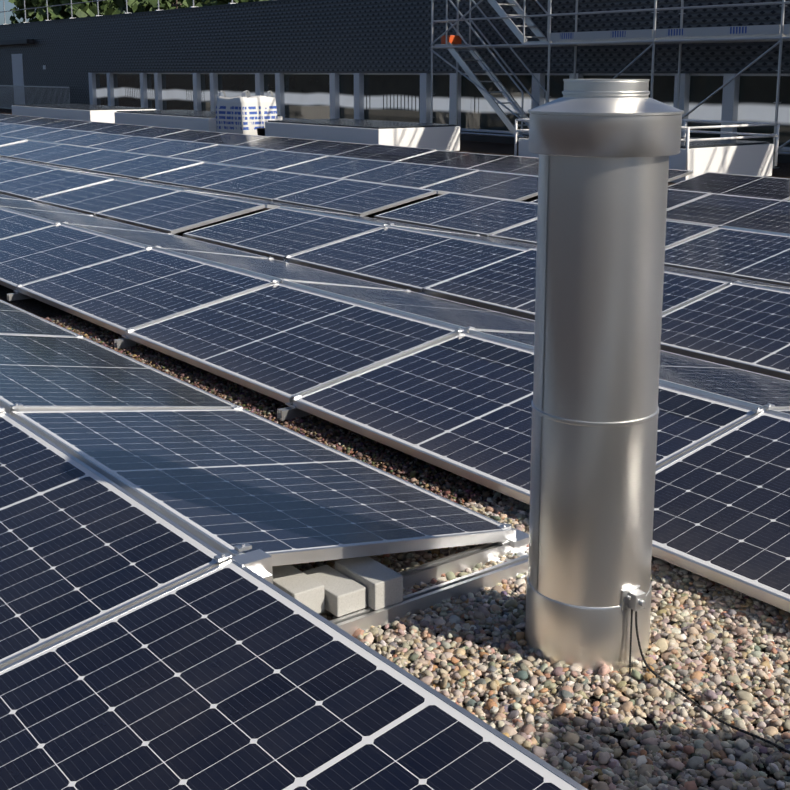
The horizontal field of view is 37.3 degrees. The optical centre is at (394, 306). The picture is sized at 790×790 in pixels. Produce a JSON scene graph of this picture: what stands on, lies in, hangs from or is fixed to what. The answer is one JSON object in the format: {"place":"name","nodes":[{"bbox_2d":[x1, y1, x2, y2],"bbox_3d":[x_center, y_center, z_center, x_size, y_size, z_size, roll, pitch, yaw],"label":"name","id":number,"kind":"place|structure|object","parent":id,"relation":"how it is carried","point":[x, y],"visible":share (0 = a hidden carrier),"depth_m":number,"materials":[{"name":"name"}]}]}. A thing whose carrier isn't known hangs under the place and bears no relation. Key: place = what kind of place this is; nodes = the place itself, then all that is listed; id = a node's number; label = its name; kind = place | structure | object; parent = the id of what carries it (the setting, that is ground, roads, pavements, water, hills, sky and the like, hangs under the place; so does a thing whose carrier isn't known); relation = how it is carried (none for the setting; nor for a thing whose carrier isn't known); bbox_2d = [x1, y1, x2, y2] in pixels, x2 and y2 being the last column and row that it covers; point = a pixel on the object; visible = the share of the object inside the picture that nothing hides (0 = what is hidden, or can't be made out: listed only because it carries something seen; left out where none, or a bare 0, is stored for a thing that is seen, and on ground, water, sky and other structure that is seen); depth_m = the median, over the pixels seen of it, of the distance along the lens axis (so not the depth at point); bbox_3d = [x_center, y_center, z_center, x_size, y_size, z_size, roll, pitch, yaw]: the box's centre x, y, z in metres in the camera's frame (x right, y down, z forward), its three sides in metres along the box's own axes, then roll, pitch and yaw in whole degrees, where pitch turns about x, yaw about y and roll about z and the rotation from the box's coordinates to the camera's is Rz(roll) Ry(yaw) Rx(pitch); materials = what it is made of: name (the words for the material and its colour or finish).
{"place":"outdoors","nodes":[
{"label":"outdoors","id":0,"kind":"place"},
{"bbox_2d":[0,0,35,24],"label":"sky","id":1,"kind":"structure","parent":0,"point":[8,5],"materials":[{"name":"blue"}]},
{"bbox_2d":[0,0,789,163],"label":"building","id":2,"kind":"structure","parent":0,"point":[335,59],"depth_m":28.82,"materials":[{"name":"metal"}]},
{"bbox_2d":[0,0,234,24],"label":"roof edge protection posts","id":3,"kind":"object","parent":2,"relation":"on","point":[47,6],"visible":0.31,"depth_m":43.62,"materials":[{"name":"grey metal"}]},
{"bbox_2d":[0,108,789,789],"bbox_3d":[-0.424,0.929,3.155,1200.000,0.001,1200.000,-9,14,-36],"label":"roof gravel","id":4,"kind":"structure","parent":0,"point":[38,308],"depth_m":6.89,"materials":[{"name":"grey gravel"}]},
{"bbox_2d":[8,0,48,23],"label":"tree foliage","id":5,"kind":"object","parent":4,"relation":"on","point":[30,13],"visible":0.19,"depth_m":205.29,"materials":[{"name":"green plant"}]},
{"bbox_2d":[0,85,69,108],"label":"balcony railing","id":6,"kind":"object","parent":4,"relation":"on","point":[10,89],"visible":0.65,"depth_m":45.91,"materials":[{"name":"grey metal"}]},
{"bbox_2d":[34,0,114,21],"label":"tree foliage","id":7,"kind":"object","parent":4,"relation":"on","point":[87,9],"visible":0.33,"depth_m":149.56,"materials":[{"name":"green plant"}]},
{"bbox_2d":[44,0,123,20],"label":"tree trunk limbs","id":8,"kind":"object","parent":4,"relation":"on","point":[115,8],"depth_m":160.35,"materials":[{"name":"brown plant"}]},
{"bbox_2d":[113,0,207,13],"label":"tree foliage","id":9,"kind":"object","parent":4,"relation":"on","point":[135,6],"visible":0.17,"depth_m":136.21,"materials":[{"name":"green plant"}]},
{"bbox_2d":[128,0,209,12],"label":"tree trunk limbs","id":10,"kind":"object","parent":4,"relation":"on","point":[205,2],"visible":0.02,"depth_m":149.22,"materials":[{"name":"brown plant"}]},
{"bbox_2d":[207,0,266,5],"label":"foliage","id":11,"kind":"object","parent":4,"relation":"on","point":[216,2],"visible":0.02,"depth_m":124.27,"materials":[{"name":"green plant"}]},
{"bbox_2d":[216,90,276,134],"bbox_3d":[-3.347,-4.308,26.422,0.998,1.111,0.998,11,16,44],"label":"bag","id":12,"kind":"object","parent":4,"relation":"on","point":[249,114],"visible":0.69,"depth_m":26.05,"materials":[{"name":"white plastic"}]},
{"bbox_2d":[256,128,264,135],"bbox_3d":[-2.882,-3.765,25.738,0.322,0.315,0.316,-9,14,-36],"label":"black bucket","id":13,"kind":"object","parent":4,"relation":"on","point":[260,131],"visible":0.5,"depth_m":25.60,"materials":[{"name":"black plastic"}]},
{"bbox_2d":[41,315,518,571],"bbox_3d":[-1.331,0.465,5.428,1.481,0.041,4.214,-9,14,-36],"label":"granulate strip","id":14,"kind":"object","parent":4,"relation":"on","point":[468,490],"visible":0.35,"depth_m":5.14,"materials":[{"name":"gravel"}]},
{"bbox_2d":[0,200,774,634],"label":"mounting rails","id":15,"kind":"object","parent":4,"relation":"on","point":[258,562],"visible":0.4,"depth_m":3.52,"materials":[{"name":"metal"}]},
{"bbox_2d":[272,556,402,616],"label":"concrete blocks","id":16,"kind":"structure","parent":15,"relation":"on","point":[345,586],"depth_m":3.28,"materials":[{"name":"concrete"}]},
{"bbox_2d":[0,114,789,789],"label":"solar panels","id":17,"kind":"object","parent":4,"relation":"on","point":[148,640],"visible":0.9,"depth_m":4.56,"materials":[{"name":"glass"}]},
{"bbox_2d":[12,104,779,182],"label":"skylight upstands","id":18,"kind":"object","parent":4,"relation":"on","point":[700,156],"visible":0.65,"depth_m":22.62,"materials":[{"name":"white paint"}]},
{"bbox_2d":[290,492,789,789],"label":"gravel pebbles","id":19,"kind":"object","parent":4,"relation":"on","point":[542,734],"visible":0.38,"depth_m":2.97,"materials":[{"name":"beige gravel"}]},
{"bbox_2d":[525,79,683,674],"bbox_3d":[0.526,0.191,3.035,0.380,1.534,0.396,-9,14,-36],"label":"flue chimney","id":20,"kind":"object","parent":19,"relation":"on","point":[604,149],"visible":0.98,"depth_m":2.90,"materials":[{"name":"silver metal"}]},
{"bbox_2d":[629,609,789,753],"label":"earthing cable","id":21,"kind":"object","parent":20,"relation":"attached to","point":[707,711],"visible":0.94,"depth_m":2.88,"materials":[{"name":"black rubber"}]},
{"bbox_2d":[429,0,789,168],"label":"scaffold tubes","id":22,"kind":"object","parent":4,"relation":"on","point":[681,35],"visible":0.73,"depth_m":22.47,"materials":[{"name":"grey metal"}]},
{"bbox_2d":[441,35,461,43],"bbox_3d":[1.223,-5.793,25.426,0.350,0.184,0.280,-9,14,-36],"label":"tool case","id":23,"kind":"object","parent":22,"relation":"on","point":[454,39],"visible":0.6,"depth_m":25.32,"materials":[{"name":"orange plastic"}]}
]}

